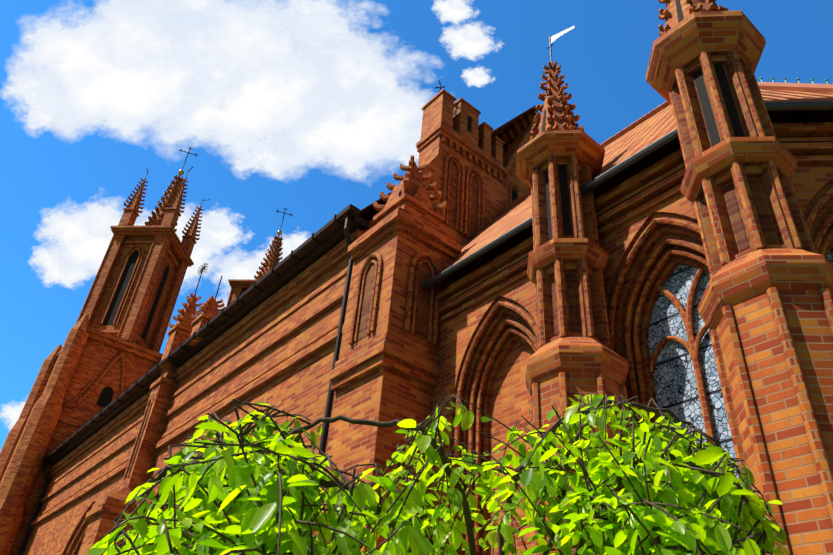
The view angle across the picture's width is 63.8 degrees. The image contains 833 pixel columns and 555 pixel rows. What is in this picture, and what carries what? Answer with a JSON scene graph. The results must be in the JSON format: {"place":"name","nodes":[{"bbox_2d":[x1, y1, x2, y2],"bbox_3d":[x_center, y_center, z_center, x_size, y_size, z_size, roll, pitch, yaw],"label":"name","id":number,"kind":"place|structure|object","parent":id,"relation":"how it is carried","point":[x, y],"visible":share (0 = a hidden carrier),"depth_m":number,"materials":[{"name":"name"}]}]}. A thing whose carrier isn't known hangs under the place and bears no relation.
{"place":"outdoors","nodes":[
{"label":"outdoors","id":0,"kind":"place"},
{"bbox_2d":[0,401,25,429],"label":"cloud","id":1,"kind":"structure","parent":0,"point":[10,413],"depth_m":470.99,"materials":[{"name":"white"}]},
{"bbox_2d":[29,243,94,287],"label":"cloud","id":2,"kind":"structure","parent":0,"point":[43,258],"depth_m":458.38,"materials":[{"name":"white"}]},
{"bbox_2d":[1,69,163,149],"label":"cloud","id":3,"kind":"structure","parent":0,"point":[33,121],"depth_m":440.68,"materials":[{"name":"white"}]},
{"bbox_2d":[33,187,150,274],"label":"cloud","id":4,"kind":"structure","parent":0,"point":[79,238],"depth_m":448.86,"materials":[{"name":"white"}]},
{"bbox_2d":[0,147,209,554],"bbox_3d":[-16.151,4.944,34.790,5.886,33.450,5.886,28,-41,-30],"label":"tower","id":5,"kind":"structure","parent":0,"point":[105,355],"depth_m":34.02,"materials":[{"name":"brown brick"}]},
{"bbox_2d":[10,0,245,142],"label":"cloud","id":6,"kind":"structure","parent":0,"point":[127,71],"depth_m":424.24,"materials":[{"name":"white"}]},
{"bbox_2d":[53,202,241,293],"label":"cloud","id":7,"kind":"structure","parent":0,"point":[207,250],"depth_m":450.10,"materials":[{"name":"white"}]},
{"bbox_2d":[12,0,376,169],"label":"cloud","id":8,"kind":"structure","parent":0,"point":[286,86],"depth_m":425.35,"materials":[{"name":"white"}]},
{"bbox_2d":[216,296,227,308],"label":"cloud","id":9,"kind":"structure","parent":0,"point":[225,300],"depth_m":461.76,"materials":[{"name":"white"}]},
{"bbox_2d":[191,208,255,274],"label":"cloud","id":10,"kind":"structure","parent":0,"point":[234,234],"depth_m":452.76,"materials":[{"name":"white"}]},
{"bbox_2d":[184,217,286,297],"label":"cloud","id":11,"kind":"structure","parent":0,"point":[247,266],"depth_m":458.52,"materials":[{"name":"white"}]},
{"bbox_2d":[226,207,292,306],"bbox_3d":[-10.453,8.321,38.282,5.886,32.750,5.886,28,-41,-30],"label":"tower","id":12,"kind":"structure","parent":0,"point":[239,286],"depth_m":43.87,"materials":[{"name":"brown brick"}]},
{"bbox_2d":[221,143,309,179],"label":"cloud","id":13,"kind":"structure","parent":0,"point":[239,167],"depth_m":443.25,"materials":[{"name":"white"}]},
{"bbox_2d":[266,232,310,257],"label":"cloud","id":14,"kind":"structure","parent":0,"point":[291,242],"depth_m":463.82,"materials":[{"name":"white"}]},
{"bbox_2d":[138,0,455,171],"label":"cloud","id":15,"kind":"structure","parent":0,"point":[334,9],"depth_m":433.33,"materials":[{"name":"white"}]},
{"bbox_2d":[156,0,442,184],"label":"cloud","id":16,"kind":"structure","parent":0,"point":[382,126],"depth_m":426.79,"materials":[{"name":"white"}]},
{"bbox_2d":[303,56,454,183],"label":"cloud","id":17,"kind":"structure","parent":0,"point":[405,162],"depth_m":438.14,"materials":[{"name":"white"}]},
{"bbox_2d":[0,0,832,450],"label":"sky","id":18,"kind":"structure","parent":0,"point":[603,60],"materials":[{"name":"blue"}]},
{"bbox_2d":[87,390,789,554],"bbox_3d":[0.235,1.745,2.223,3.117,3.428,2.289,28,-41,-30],"label":"apple tree","id":19,"kind":"object","parent":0,"point":[252,523],"depth_m":2.20,"materials":[{"name":"green plant"}]},
{"bbox_2d":[432,0,479,23],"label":"cloud","id":20,"kind":"structure","parent":0,"point":[456,11],"depth_m":470.61,"materials":[{"name":"white"}]},
{"bbox_2d":[438,21,502,60],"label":"cloud","id":21,"kind":"structure","parent":0,"point":[471,41],"depth_m":467.34,"materials":[{"name":"white"}]},
{"bbox_2d":[461,67,495,87],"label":"cloud","id":22,"kind":"structure","parent":0,"point":[478,77],"depth_m":473.16,"materials":[{"name":"white"}]},
{"bbox_2d":[426,0,832,554],"bbox_3d":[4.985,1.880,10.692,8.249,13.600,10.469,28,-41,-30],"label":"presbytery walls","id":23,"kind":"structure","parent":0,"point":[729,203],"depth_m":8.68,"materials":[{"name":"brown brick"}]},
{"bbox_2d":[547,26,574,61],"bbox_3d":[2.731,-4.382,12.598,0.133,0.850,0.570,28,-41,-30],"label":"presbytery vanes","id":24,"kind":"object","parent":23,"relation":"on","point":[553,38],"visible":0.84,"depth_m":12.78,"materials":[{"name":"white metal"}]},
{"bbox_2d":[422,101,832,288],"bbox_3d":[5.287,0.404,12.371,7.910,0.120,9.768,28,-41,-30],"label":"gutter","id":25,"kind":"object","parent":23,"relation":"attached to","point":[659,143],"visible":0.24,"depth_m":9.76,"materials":[{"name":"black metal"}]},
{"bbox_2d":[440,89,832,386],"bbox_3d":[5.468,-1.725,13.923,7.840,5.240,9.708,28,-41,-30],"label":"roof","id":26,"kind":"structure","parent":23,"relation":"on","point":[652,129],"depth_m":13.15,"materials":[{"name":"orange tile"}]},
{"bbox_2d":[506,82,832,209],"bbox_3d":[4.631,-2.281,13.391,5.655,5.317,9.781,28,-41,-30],"label":"presbytery ridge tiles","id":27,"kind":"object","parent":26,"relation":"on","point":[820,88],"visible":0.17,"depth_m":13.14,"materials":[{"name":"orange tile"}]},
{"bbox_2d":[759,77,828,83],"bbox_3d":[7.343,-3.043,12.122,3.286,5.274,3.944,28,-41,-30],"label":"roof ridge ornaments","id":28,"kind":"object","parent":27,"relation":"on","point":[797,79],"visible":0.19,"depth_m":11.79},
{"label":"ground","id":29,"kind":"structure","parent":0,"visible":0},
{"bbox_2d":[21,229,368,554],"bbox_3d":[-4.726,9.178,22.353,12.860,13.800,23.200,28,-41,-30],"label":"nave walls","id":30,"kind":"structure","parent":29,"relation":"on","point":[277,349],"depth_m":17.83,"materials":[{"name":"brown brick"}]},
{"bbox_2d":[18,204,369,554],"bbox_3d":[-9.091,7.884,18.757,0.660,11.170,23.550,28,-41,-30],"label":"gutter","id":31,"kind":"object","parent":30,"relation":"attached to","point":[345,223],"visible":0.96,"depth_m":17.19,"materials":[{"name":"black metal"}]},
{"bbox_2d":[195,263,221,299],"bbox_3d":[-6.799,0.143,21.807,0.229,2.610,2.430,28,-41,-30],"label":"finials","id":32,"kind":"object","parent":30,"relation":"on","point":[202,269],"visible":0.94,"depth_m":22.87,"materials":[{"name":"black metal"}]},
{"bbox_2d":[358,106,537,219],"bbox_3d":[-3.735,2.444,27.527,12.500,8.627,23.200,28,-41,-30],"label":"roof","id":33,"kind":"structure","parent":30,"relation":"on","point":[508,132],"depth_m":22.80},
{"bbox_2d":[314,155,461,552],"bbox_3d":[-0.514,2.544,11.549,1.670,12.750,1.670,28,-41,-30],"label":"corner buttress","id":34,"kind":"structure","parent":29,"relation":"on","point":[387,368],"depth_m":12.08,"materials":[{"name":"brick"}]},
{"bbox_2d":[367,89,538,546],"bbox_3d":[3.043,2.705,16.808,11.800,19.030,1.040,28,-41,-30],"label":"gable wall","id":35,"kind":"structure","parent":29,"relation":"on","point":[480,186],"depth_m":18.19,"materials":[{"name":"brown brick"}]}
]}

